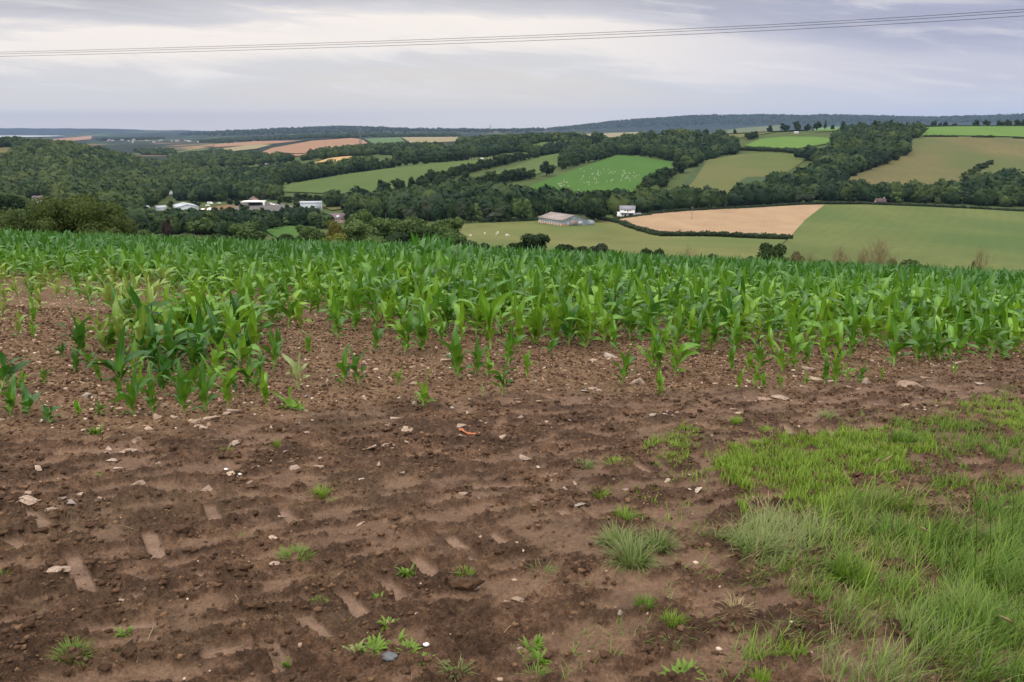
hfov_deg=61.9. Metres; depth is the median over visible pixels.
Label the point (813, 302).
maize plant
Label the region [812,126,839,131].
pasture field
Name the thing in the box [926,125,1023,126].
hedge
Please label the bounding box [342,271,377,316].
maize plant
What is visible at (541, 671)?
grass tuft
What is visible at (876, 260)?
bare shrub
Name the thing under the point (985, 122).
tree
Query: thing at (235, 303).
maize plant
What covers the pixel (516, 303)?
maize plant
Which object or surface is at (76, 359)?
maize plant
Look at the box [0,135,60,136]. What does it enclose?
estuary
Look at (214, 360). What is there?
maize plant
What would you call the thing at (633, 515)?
grass tuft
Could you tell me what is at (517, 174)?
tree
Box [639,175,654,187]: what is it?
tree
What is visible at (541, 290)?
maize plant
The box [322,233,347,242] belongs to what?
shrub
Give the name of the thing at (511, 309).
maize plant
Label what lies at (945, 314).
maize plant
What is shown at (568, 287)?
maize plant
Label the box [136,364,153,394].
maize plant
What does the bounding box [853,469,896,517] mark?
seeding grass
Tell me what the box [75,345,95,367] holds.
maize plant
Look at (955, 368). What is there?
maize plant
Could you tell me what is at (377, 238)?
shrub
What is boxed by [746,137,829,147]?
pasture field
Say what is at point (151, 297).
maize plant
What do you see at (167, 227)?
tree
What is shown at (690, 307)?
maize plant
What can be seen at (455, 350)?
maize plant
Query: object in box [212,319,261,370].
maize plant
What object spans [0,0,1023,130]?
sky
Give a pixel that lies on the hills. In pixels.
(679, 179)
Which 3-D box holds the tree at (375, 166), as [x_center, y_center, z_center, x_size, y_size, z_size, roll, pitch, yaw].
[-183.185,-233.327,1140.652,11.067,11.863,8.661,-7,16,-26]
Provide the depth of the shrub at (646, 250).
160.16 m
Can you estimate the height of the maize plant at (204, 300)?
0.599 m
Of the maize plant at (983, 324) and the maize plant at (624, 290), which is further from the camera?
the maize plant at (624, 290)
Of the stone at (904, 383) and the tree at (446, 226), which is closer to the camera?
the stone at (904, 383)
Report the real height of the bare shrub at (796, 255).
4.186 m
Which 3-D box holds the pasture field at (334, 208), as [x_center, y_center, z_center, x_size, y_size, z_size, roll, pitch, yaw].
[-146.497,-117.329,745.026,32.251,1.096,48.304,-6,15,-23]
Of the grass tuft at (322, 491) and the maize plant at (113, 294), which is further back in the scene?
the maize plant at (113, 294)
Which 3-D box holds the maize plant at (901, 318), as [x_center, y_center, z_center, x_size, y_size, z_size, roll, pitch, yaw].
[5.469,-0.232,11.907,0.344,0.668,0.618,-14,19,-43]
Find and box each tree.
[0,194,25,215]
[15,209,33,222]
[130,216,153,231]
[147,214,161,233]
[161,217,172,237]
[167,200,173,207]
[183,216,198,234]
[186,216,215,235]
[191,201,201,205]
[224,207,234,211]
[226,197,232,204]
[227,221,266,241]
[233,198,239,205]
[239,204,249,209]
[257,219,266,233]
[261,192,269,199]
[267,216,281,227]
[281,196,291,202]
[281,217,290,225]
[285,175,291,183]
[294,169,303,181]
[295,224,326,242]
[300,193,307,199]
[303,172,308,180]
[305,195,311,200]
[307,167,317,178]
[310,215,321,227]
[312,194,320,200]
[315,168,321,178]
[316,218,327,228]
[321,214,337,228]
[322,166,332,175]
[326,220,346,235]
[331,166,338,175]
[336,166,343,174]
[342,202,352,220]
[343,167,349,173]
[343,209,373,228]
[344,219,381,242]
[347,204,365,217]
[351,161,364,171]
[368,207,378,217]
[370,217,406,238]
[371,205,382,218]
[372,162,378,169]
[377,179,391,188]
[378,159,384,168]
[379,200,387,214]
[388,159,394,167]
[389,178,402,188]
[394,158,401,166]
[394,203,407,219]
[397,152,404,159]
[401,155,412,164]
[401,206,418,218]
[401,216,433,234]
[406,226,438,243]
[408,177,415,186]
[410,154,419,164]
[414,202,426,218]
[415,177,422,184]
[417,150,423,158]
[420,156,427,163]
[420,175,429,182]
[420,198,434,220]
[421,179,428,187]
[423,154,432,163]
[424,169,437,181]
[429,153,438,162]
[429,217,466,240]
[431,180,440,185]
[436,170,445,175]
[439,152,447,161]
[445,200,457,218]
[446,153,452,161]
[447,166,456,176]
[451,151,460,160]
[455,200,467,220]
[458,175,464,183]
[459,152,464,160]
[460,163,467,173]
[462,170,469,181]
[464,153,469,159]
[465,200,476,221]
[467,162,473,169]
[474,203,482,219]
[476,158,485,168]
[481,204,489,218]
[483,162,489,168]
[483,174,491,180]
[485,171,499,182]
[488,159,496,166]
[488,205,497,212]
[488,212,503,221]
[492,156,502,164]
[494,205,513,216]
[498,154,508,163]
[498,172,506,181]
[502,169,512,181]
[503,204,513,219]
[510,169,522,180]
[512,200,529,218]
[513,152,521,160]
[516,233,550,250]
[520,167,526,179]
[522,199,533,217]
[526,152,532,158]
[527,169,535,178]
[531,201,542,217]
[532,150,538,157]
[539,160,555,175]
[544,196,553,213]
[557,159,566,169]
[560,198,567,213]
[563,158,571,168]
[566,156,574,165]
[573,157,579,165]
[574,196,586,215]
[575,154,585,164]
[583,200,606,220]
[584,152,594,162]
[590,150,599,161]
[596,149,607,158]
[600,189,611,210]
[603,146,612,156]
[612,144,619,153]
[618,147,625,154]
[625,148,632,155]
[639,149,647,156]
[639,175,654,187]
[647,148,655,157]
[648,172,659,185]
[655,169,668,178]
[656,150,662,158]
[658,175,669,186]
[660,166,672,177]
[665,151,673,160]
[671,158,689,172]
[673,154,679,160]
[673,161,684,172]
[703,185,715,190]
[744,131,755,139]
[780,123,789,130]
[793,121,800,129]
[795,191,805,202]
[804,124,811,129]
[805,191,814,201]
[812,121,821,129]
[815,190,820,198]
[847,164,855,173]
[848,189,860,201]
[865,160,875,169]
[888,148,899,160]
[888,191,902,202]
[921,192,931,202]
[930,191,942,200]
[962,191,969,203]
[972,120,979,124]
[975,163,985,168]
[982,119,990,124]
[996,120,1004,124]
[1004,119,1011,124]
[1013,119,1020,125]
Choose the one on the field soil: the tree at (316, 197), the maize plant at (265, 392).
the maize plant at (265, 392)
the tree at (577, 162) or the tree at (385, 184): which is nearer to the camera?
the tree at (385, 184)
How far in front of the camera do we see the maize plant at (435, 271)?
14.04 m
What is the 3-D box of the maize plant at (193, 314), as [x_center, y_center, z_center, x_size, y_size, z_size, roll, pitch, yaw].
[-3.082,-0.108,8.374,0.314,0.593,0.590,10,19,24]
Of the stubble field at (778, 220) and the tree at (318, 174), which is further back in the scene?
the tree at (318, 174)
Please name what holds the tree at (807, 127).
on the hills
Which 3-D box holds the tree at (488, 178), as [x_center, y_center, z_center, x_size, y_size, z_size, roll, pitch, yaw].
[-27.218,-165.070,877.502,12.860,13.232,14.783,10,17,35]
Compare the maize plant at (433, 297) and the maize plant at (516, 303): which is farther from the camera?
the maize plant at (433, 297)
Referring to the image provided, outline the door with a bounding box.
[570,219,577,225]
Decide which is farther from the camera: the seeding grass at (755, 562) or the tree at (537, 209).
the tree at (537, 209)
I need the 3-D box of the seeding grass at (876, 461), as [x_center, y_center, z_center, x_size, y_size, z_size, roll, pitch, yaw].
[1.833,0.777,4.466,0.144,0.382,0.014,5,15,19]
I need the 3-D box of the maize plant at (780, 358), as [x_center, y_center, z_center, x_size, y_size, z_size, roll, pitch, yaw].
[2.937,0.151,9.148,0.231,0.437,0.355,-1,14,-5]
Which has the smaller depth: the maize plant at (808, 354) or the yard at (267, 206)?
the maize plant at (808, 354)
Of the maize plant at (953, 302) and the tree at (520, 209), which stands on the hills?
the tree at (520, 209)
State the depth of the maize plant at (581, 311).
10.38 m
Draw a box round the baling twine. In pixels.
[459,428,479,434]
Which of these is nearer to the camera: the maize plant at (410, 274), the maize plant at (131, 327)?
the maize plant at (131, 327)
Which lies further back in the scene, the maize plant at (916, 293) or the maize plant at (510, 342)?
the maize plant at (916, 293)
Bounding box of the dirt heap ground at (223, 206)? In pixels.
[204,205,237,209]
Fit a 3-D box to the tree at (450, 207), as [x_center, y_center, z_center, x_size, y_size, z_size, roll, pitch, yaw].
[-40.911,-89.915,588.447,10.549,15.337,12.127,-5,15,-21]
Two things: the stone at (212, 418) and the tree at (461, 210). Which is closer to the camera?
the stone at (212, 418)
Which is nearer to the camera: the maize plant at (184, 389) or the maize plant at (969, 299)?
the maize plant at (184, 389)
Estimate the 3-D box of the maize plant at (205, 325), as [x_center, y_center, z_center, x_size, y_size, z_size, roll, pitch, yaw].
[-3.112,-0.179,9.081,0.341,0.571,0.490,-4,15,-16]
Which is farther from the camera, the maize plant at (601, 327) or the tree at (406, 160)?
the tree at (406, 160)
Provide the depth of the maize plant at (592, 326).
10.24 m
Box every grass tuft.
[42,636,99,672]
[87,423,103,434]
[113,626,131,636]
[270,436,281,446]
[271,541,317,562]
[280,656,290,668]
[308,483,333,498]
[309,594,328,602]
[334,639,365,652]
[356,632,387,653]
[371,591,385,599]
[376,615,399,630]
[383,628,405,648]
[396,563,414,577]
[397,636,422,652]
[416,651,435,664]
[435,656,476,679]
[450,563,476,576]
[516,658,551,678]
[517,634,546,650]
[524,557,558,580]
[525,647,551,667]
[575,458,597,469]
[588,515,650,551]
[594,487,610,499]
[598,527,673,573]
[602,455,634,464]
[611,503,639,520]
[627,513,646,519]
[631,591,661,610]
[632,519,685,558]
[657,609,689,628]
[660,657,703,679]
[661,633,686,649]
[713,591,756,618]
[716,521,804,563]
[727,440,740,449]
[728,415,744,424]
[746,663,774,681]
[748,438,762,445]
[757,423,773,432]
[814,409,839,418]
[816,541,869,588]
[822,545,888,596]
[853,505,922,543]
[888,425,926,446]
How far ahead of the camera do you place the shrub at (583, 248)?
184.88 m
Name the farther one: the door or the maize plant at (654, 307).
the door
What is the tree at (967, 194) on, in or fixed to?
on the hills
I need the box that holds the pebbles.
[0,277,1023,680]
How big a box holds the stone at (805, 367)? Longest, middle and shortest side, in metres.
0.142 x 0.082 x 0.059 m
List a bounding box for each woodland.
[0,136,210,210]
[95,132,460,142]
[133,131,579,167]
[170,121,1023,220]
[177,125,544,135]
[545,113,1023,129]
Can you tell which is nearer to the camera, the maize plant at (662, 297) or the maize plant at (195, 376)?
the maize plant at (195, 376)
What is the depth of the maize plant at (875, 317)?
12.04 m
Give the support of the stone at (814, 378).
on the field soil
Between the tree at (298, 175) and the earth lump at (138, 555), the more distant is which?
the tree at (298, 175)
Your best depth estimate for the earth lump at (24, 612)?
3.15 m
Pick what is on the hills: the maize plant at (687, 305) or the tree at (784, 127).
the tree at (784, 127)
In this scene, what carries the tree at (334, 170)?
on the hills
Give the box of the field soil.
[0,261,1023,681]
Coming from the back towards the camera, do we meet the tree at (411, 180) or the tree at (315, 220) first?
the tree at (411, 180)
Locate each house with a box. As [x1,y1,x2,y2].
[31,195,43,202]
[330,213,344,222]
[874,197,886,202]
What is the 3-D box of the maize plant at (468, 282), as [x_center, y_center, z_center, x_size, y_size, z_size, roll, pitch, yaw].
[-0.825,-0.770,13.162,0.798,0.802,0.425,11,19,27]
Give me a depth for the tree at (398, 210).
594.11 m
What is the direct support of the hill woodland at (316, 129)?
on the hills
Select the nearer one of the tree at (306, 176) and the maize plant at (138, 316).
the maize plant at (138, 316)
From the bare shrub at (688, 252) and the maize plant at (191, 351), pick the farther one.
the bare shrub at (688, 252)
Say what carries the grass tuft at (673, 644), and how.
on the field soil
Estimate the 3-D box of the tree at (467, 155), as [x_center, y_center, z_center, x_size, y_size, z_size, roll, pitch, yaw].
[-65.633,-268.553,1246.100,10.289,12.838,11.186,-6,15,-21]
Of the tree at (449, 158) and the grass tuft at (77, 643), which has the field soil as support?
the grass tuft at (77, 643)
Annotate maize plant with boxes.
[0,351,31,391]
[0,373,15,415]
[12,368,29,388]
[19,382,40,414]
[28,320,37,338]
[36,366,50,383]
[37,398,63,422]
[52,337,68,358]
[58,305,93,353]
[69,344,86,371]
[73,399,84,414]
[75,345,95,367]
[86,324,150,384]
[88,283,130,326]
[88,355,104,379]
[91,400,113,414]
[95,305,133,339]
[95,313,116,352]
[105,294,136,353]
[111,283,171,333]
[113,367,152,415]
[113,372,126,393]
[119,309,137,345]
[121,292,137,323]
[124,305,140,337]
[124,337,144,375]
[130,293,163,339]
[130,303,148,367]
[133,323,147,362]
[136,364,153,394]
[137,326,157,369]
[140,302,161,341]
[141,362,163,413]
[143,313,196,369]
[144,281,167,311]
[144,312,166,367]
[145,341,181,383]
[147,319,193,368]
[149,286,186,340]
[150,358,172,391]
[154,305,171,352]
[161,358,198,412]
[163,305,193,355]
[164,356,176,381]
[165,291,223,337]
[165,307,193,353]
[168,369,177,394]
[173,329,205,367]
[174,306,225,347]
[176,298,193,327]
[180,282,221,322]
[183,356,207,391]
[184,306,207,362]
[184,359,218,411]
[185,298,202,323]
[188,293,223,344]
[193,321,210,367]
[197,326,235,366]
[199,353,225,389]
[202,287,241,333]
[202,300,232,329]
[204,337,225,371]
[205,303,231,347]
[205,303,250,337]
[206,304,228,349]
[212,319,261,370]
[213,363,239,405]
[218,291,263,328]
[220,299,258,349]
[221,304,238,337]
[228,335,242,367]
[230,293,239,319]
[231,361,236,391]
[235,304,281,342]
[236,320,250,357]
[237,345,262,386]
[239,287,268,327]
[240,303,263,355]
[242,364,269,392]
[243,313,271,342]
[253,350,266,375]
[259,330,286,370]
[260,369,270,405]
[268,284,311,327]
[272,386,305,410]
[274,326,282,353]
[281,352,311,390]
[301,330,315,353]
[326,311,347,338]
[331,345,358,385]
[337,275,372,320]
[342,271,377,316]
[347,343,367,384]
[349,272,368,313]
[359,283,391,328]
[360,285,398,321]
[363,265,374,309]
[364,324,384,350]
[371,267,401,302]
[374,265,421,303]
[376,286,402,330]
[377,254,396,281]
[391,267,422,309]
[391,368,404,384]
[393,307,420,351]
[397,263,444,301]
[407,250,433,274]
[407,265,427,293]
[407,299,426,350]
[408,281,456,330]
[409,258,416,284]
[409,268,435,318]
[415,368,434,405]
[416,253,425,276]
[417,256,449,290]
[419,290,430,318]
[421,273,444,314]
[430,260,463,292]
[430,288,457,332]
[432,282,469,320]
[433,251,445,278]
[435,323,474,377]
[436,254,444,280]
[438,266,473,295]
[442,252,455,276]
[444,290,458,330]
[450,269,492,295]
[454,273,472,313]
[455,289,484,333]
[457,261,502,296]
[463,284,494,303]
[463,285,491,334]
[466,335,487,375]
[467,287,512,348]
[468,273,511,302]
[481,258,498,287]
[483,263,524,301]
[485,344,493,376]
[489,357,513,394]
[496,323,526,365]
[501,267,520,290]
[502,293,538,330]
[503,266,531,306]
[504,285,530,326]
[507,273,519,317]
[511,281,567,328]
[512,293,524,346]
[522,349,533,376]
[523,293,550,343]
[527,270,544,307]
[540,266,571,293]
[541,337,558,352]
[542,292,563,339]
[546,270,564,291]
[548,300,592,345]
[553,274,575,300]
[554,288,575,337]
[557,292,575,339]
[559,281,575,302]
[560,267,583,304]
[564,270,609,303]
[566,305,612,348]
[569,281,590,308]
[569,293,591,342]
[581,290,597,335]
[586,265,621,298]
[588,292,624,341]
[591,280,603,300]
[591,293,635,333]
[593,278,629,320]
[602,277,624,301]
[603,268,613,301]
[603,273,642,312]
[605,291,645,339]
[609,263,621,294]
[609,340,637,384]
[617,284,649,331]
[620,267,642,297]
[621,273,633,300]
[633,281,647,323]
[634,273,663,295]
[636,283,674,319]
[636,284,677,328]
[636,320,671,368]
[642,277,651,297]
[642,277,680,316]
[651,331,667,370]
[652,274,696,316]
[654,260,696,287]
[654,368,665,395]
[657,326,700,375]
[660,293,703,333]
[668,300,685,341]
[671,286,713,316]
[679,276,700,303]
[681,296,718,338]
[685,274,700,302]
[686,310,707,351]
[695,286,716,334]
[705,295,765,338]
[705,309,719,349]
[706,297,750,341]
[708,270,721,301]
[708,272,753,299]
[712,284,741,327]
[713,292,728,335]
[714,271,751,297]
[720,290,772,326]
[724,275,745,314]
[725,338,735,370]
[727,267,748,289]
[727,288,741,312]
[734,367,744,389]
[735,264,770,286]
[743,342,755,369]
[748,301,786,343]
[748,337,775,368]
[749,364,766,386]
[761,370,767,388]
[771,340,796,371]
[775,295,807,336]
[775,372,787,388]
[776,286,815,334]
[779,305,818,342]
[780,325,809,368]
[796,283,828,318]
[797,282,809,307]
[799,284,843,327]
[799,338,812,364]
[800,282,843,322]
[803,370,810,382]
[806,272,812,298]
[808,293,826,334]
[809,311,844,354]
[819,335,827,358]
[819,355,831,383]
[824,344,850,385]
[826,291,880,335]
[835,272,864,313]
[840,294,860,327]
[841,361,854,379]
[842,323,864,359]
[847,297,875,346]
[852,358,869,383]
[856,300,886,340]
[857,271,894,307]
[861,281,884,313]
[862,291,892,321]
[864,304,910,348]
[868,282,904,320]
[871,313,919,365]
[874,280,895,317]
[879,306,918,338]
[880,277,919,309]
[891,282,900,309]
[894,298,922,341]
[897,304,930,348]
[900,285,932,322]
[906,314,938,361]
[907,291,926,322]
[907,313,942,357]
[911,279,934,305]
[914,279,942,300]
[918,304,930,336]
[919,298,956,338]
[921,326,944,360]
[923,319,959,359]
[928,289,955,327]
[944,287,971,329]
[945,285,967,317]
[945,319,958,359]
[946,292,980,330]
[950,361,957,373]
[955,303,968,344]
[959,281,1006,309]
[959,287,989,313]
[960,278,972,313]
[964,287,985,338]
[964,289,999,307]
[966,284,990,332]
[968,317,1019,359]
[974,295,1019,325]
[975,293,1013,338]
[976,309,1003,351]
[989,289,1005,334]
[989,289,1022,322]
[989,303,1023,338]
[1005,310,1023,347]
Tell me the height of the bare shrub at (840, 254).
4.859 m
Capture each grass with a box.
[329,384,1023,681]
[754,559,756,604]
[812,471,816,518]
[836,455,892,526]
[844,457,880,520]
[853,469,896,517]
[858,471,884,520]
[860,554,925,596]
[876,575,884,621]
[919,526,959,581]
[973,483,976,568]
[985,493,990,579]
[999,615,1023,646]
[1009,479,1013,559]
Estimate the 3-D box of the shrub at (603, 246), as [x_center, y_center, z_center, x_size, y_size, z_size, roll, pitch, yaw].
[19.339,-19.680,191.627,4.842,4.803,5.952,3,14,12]
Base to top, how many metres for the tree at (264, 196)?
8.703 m
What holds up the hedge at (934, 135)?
on the hills
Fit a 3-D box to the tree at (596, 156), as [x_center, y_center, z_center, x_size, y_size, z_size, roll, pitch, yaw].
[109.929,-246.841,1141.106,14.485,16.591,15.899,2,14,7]
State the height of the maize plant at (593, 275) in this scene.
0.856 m
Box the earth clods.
[0,305,1023,681]
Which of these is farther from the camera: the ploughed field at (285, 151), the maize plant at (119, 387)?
the ploughed field at (285, 151)
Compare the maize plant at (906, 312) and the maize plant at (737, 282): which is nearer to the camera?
the maize plant at (906, 312)
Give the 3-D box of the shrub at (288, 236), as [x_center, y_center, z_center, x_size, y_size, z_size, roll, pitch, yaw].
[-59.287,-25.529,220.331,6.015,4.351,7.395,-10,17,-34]
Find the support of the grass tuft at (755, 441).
on the field soil
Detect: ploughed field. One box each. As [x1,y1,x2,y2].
[54,136,91,140]
[203,140,301,146]
[263,138,366,153]
[271,150,305,155]
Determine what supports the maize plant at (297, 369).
on the field soil
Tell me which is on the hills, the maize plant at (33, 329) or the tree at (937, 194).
the tree at (937, 194)
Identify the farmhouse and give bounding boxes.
[617,205,640,215]
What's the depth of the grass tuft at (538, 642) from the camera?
3.12 m
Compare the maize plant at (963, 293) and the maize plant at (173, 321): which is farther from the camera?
the maize plant at (963, 293)
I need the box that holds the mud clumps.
[0,382,951,681]
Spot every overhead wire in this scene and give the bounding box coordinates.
[0,16,1017,56]
[13,12,1017,53]
[21,9,1023,51]
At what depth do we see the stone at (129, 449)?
5.17 m
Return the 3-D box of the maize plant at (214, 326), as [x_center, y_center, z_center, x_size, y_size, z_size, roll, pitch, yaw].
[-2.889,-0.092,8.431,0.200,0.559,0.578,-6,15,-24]
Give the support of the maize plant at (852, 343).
on the field soil
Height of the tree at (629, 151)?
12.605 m
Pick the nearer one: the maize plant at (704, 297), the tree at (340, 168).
the maize plant at (704, 297)
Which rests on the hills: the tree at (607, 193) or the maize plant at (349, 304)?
the tree at (607, 193)
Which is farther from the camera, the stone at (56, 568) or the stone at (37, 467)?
the stone at (37, 467)
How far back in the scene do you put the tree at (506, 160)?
1144.81 m
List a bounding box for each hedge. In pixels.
[268,138,371,143]
[478,216,538,221]
[597,216,793,239]
[614,213,651,219]
[649,201,1023,213]
[727,129,807,133]
[739,146,797,152]
[924,134,957,136]
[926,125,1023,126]
[971,135,994,137]
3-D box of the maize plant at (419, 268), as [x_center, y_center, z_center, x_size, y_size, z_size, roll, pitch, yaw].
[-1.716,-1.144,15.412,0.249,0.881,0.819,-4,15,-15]
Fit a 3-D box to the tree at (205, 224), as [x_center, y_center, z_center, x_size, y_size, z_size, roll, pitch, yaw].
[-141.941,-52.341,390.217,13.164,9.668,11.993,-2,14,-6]
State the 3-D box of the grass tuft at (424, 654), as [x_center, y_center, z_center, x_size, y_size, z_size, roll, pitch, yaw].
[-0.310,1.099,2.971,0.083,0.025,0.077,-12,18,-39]
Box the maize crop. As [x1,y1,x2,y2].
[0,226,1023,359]
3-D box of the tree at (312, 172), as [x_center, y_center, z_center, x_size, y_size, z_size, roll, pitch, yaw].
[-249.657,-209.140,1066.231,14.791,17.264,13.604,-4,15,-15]
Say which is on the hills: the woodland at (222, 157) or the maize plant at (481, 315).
the woodland at (222, 157)
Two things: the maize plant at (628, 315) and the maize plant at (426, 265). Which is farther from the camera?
the maize plant at (426, 265)
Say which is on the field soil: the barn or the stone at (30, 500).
the stone at (30, 500)
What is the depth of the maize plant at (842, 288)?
15.19 m
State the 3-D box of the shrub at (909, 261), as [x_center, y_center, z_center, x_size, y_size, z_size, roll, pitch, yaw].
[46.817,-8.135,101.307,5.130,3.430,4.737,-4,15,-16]
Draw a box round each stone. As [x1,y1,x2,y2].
[19,495,38,504]
[35,465,41,470]
[46,565,70,571]
[66,499,75,504]
[81,392,91,397]
[118,448,137,452]
[130,480,145,485]
[153,413,161,419]
[191,418,202,424]
[199,425,207,429]
[200,484,211,491]
[202,416,220,420]
[226,409,238,412]
[229,442,240,445]
[269,561,279,564]
[289,465,299,469]
[401,426,412,431]
[457,424,466,427]
[458,492,468,495]
[512,596,523,601]
[519,454,530,460]
[604,352,617,357]
[630,378,644,384]
[687,487,701,492]
[757,396,772,400]
[772,395,791,400]
[801,366,814,369]
[809,376,822,380]
[861,378,869,383]
[897,380,922,386]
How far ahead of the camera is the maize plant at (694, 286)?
14.05 m
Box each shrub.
[136,230,151,237]
[179,233,195,237]
[200,233,228,239]
[270,233,294,241]
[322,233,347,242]
[363,235,393,244]
[384,232,410,243]
[440,233,477,245]
[478,242,491,248]
[506,242,520,249]
[551,244,575,251]
[575,246,588,252]
[590,243,607,252]
[639,247,652,254]
[654,247,664,256]
[678,244,699,257]
[756,245,786,261]
[759,242,786,256]
[788,248,805,261]
[791,252,804,261]
[795,250,826,261]
[821,241,873,263]
[852,243,873,265]
[861,235,915,264]
[899,259,927,267]
[962,244,994,270]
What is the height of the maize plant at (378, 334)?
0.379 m
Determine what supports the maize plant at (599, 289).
on the field soil
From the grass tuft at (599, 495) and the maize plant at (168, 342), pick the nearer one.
the grass tuft at (599, 495)
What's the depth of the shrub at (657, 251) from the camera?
160.37 m
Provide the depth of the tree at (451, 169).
953.47 m
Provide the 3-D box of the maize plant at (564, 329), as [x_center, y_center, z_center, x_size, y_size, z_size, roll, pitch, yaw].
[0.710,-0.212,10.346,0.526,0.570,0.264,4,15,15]
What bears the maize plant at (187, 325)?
on the field soil
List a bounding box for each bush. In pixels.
[0,206,34,232]
[15,194,138,237]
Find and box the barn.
[538,212,593,225]
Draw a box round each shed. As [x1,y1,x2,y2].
[154,205,166,210]
[173,202,198,209]
[299,201,322,209]
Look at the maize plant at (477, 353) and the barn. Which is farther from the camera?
the barn
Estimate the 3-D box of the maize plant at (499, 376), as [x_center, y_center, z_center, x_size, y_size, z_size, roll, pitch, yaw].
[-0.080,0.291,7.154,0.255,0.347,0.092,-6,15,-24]
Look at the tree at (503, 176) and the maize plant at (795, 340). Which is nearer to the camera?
the maize plant at (795, 340)
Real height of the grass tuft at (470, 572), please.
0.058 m
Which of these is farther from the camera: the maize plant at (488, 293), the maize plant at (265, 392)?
the maize plant at (488, 293)
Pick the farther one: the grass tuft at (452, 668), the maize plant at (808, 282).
the maize plant at (808, 282)
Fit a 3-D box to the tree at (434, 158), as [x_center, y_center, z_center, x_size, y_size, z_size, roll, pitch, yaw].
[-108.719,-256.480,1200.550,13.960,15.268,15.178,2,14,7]
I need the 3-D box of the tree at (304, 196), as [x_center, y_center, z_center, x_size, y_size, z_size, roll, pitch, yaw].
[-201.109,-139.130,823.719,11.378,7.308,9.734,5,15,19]
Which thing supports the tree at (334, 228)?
on the hills
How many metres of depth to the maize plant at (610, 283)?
14.11 m
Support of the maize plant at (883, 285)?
on the field soil
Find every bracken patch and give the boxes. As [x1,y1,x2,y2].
[680,164,703,187]
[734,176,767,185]
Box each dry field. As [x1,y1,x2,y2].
[0,147,10,152]
[587,132,638,136]
[848,137,1023,184]
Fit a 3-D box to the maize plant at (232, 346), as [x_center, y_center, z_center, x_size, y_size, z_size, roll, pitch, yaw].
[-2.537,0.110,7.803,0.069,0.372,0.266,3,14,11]
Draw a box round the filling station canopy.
[242,200,265,205]
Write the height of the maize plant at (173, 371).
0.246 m
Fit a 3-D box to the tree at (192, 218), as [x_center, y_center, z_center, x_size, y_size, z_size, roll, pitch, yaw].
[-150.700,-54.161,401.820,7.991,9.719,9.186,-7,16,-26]
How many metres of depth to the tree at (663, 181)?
861.21 m
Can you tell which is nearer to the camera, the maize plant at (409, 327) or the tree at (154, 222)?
the maize plant at (409, 327)
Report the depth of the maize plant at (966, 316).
12.86 m
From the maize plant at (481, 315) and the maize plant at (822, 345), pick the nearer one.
the maize plant at (822, 345)
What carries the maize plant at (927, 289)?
on the field soil
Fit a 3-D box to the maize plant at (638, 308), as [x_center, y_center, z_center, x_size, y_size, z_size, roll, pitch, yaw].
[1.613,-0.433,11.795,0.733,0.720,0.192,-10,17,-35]
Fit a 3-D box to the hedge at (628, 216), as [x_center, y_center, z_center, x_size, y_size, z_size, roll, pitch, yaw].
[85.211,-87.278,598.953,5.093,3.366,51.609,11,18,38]
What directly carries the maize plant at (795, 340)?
on the field soil
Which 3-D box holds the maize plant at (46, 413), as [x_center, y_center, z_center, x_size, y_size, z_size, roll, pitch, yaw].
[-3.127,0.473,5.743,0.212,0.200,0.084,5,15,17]
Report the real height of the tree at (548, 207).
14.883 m
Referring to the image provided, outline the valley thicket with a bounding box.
[117,205,334,235]
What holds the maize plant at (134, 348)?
on the field soil
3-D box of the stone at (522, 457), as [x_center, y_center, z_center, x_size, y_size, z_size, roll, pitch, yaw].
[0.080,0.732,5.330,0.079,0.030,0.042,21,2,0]
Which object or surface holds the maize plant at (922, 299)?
on the field soil
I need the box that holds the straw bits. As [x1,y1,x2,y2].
[2,355,1020,681]
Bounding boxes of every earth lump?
[15,609,35,616]
[128,552,152,559]
[165,524,192,532]
[243,600,266,608]
[447,575,485,589]
[716,604,756,620]
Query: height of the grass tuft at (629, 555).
0.162 m
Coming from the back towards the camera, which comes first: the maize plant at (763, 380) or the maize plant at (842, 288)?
the maize plant at (842, 288)
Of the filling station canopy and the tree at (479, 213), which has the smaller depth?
the tree at (479, 213)
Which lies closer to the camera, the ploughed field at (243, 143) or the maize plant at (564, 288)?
the maize plant at (564, 288)
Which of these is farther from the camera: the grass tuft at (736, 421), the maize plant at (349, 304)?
the maize plant at (349, 304)
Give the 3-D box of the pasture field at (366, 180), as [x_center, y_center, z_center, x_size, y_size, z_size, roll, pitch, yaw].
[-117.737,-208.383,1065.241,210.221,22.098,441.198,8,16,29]
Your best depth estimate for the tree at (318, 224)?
533.93 m
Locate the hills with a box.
[0,115,1023,260]
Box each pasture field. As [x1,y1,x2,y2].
[223,144,268,150]
[267,225,315,237]
[283,159,484,193]
[323,205,340,209]
[364,137,403,143]
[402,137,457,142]
[459,220,785,259]
[487,153,559,175]
[529,155,672,192]
[532,142,555,146]
[689,153,804,194]
[710,125,779,137]
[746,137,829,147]
[781,204,1023,272]
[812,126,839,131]
[923,126,1023,136]
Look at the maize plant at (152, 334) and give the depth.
7.60 m
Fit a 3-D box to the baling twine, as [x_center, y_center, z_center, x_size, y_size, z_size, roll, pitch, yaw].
[-0.294,0.633,5.951,0.153,0.048,0.044,0,14,0]
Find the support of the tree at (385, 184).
on the hills
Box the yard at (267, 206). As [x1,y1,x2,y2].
[233,202,292,210]
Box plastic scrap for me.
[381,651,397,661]
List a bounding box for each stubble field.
[303,156,351,164]
[620,204,824,234]
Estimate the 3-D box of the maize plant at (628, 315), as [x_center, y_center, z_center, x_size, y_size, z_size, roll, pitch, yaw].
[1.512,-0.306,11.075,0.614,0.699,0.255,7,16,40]
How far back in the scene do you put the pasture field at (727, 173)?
1008.37 m
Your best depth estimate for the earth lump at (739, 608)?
3.37 m

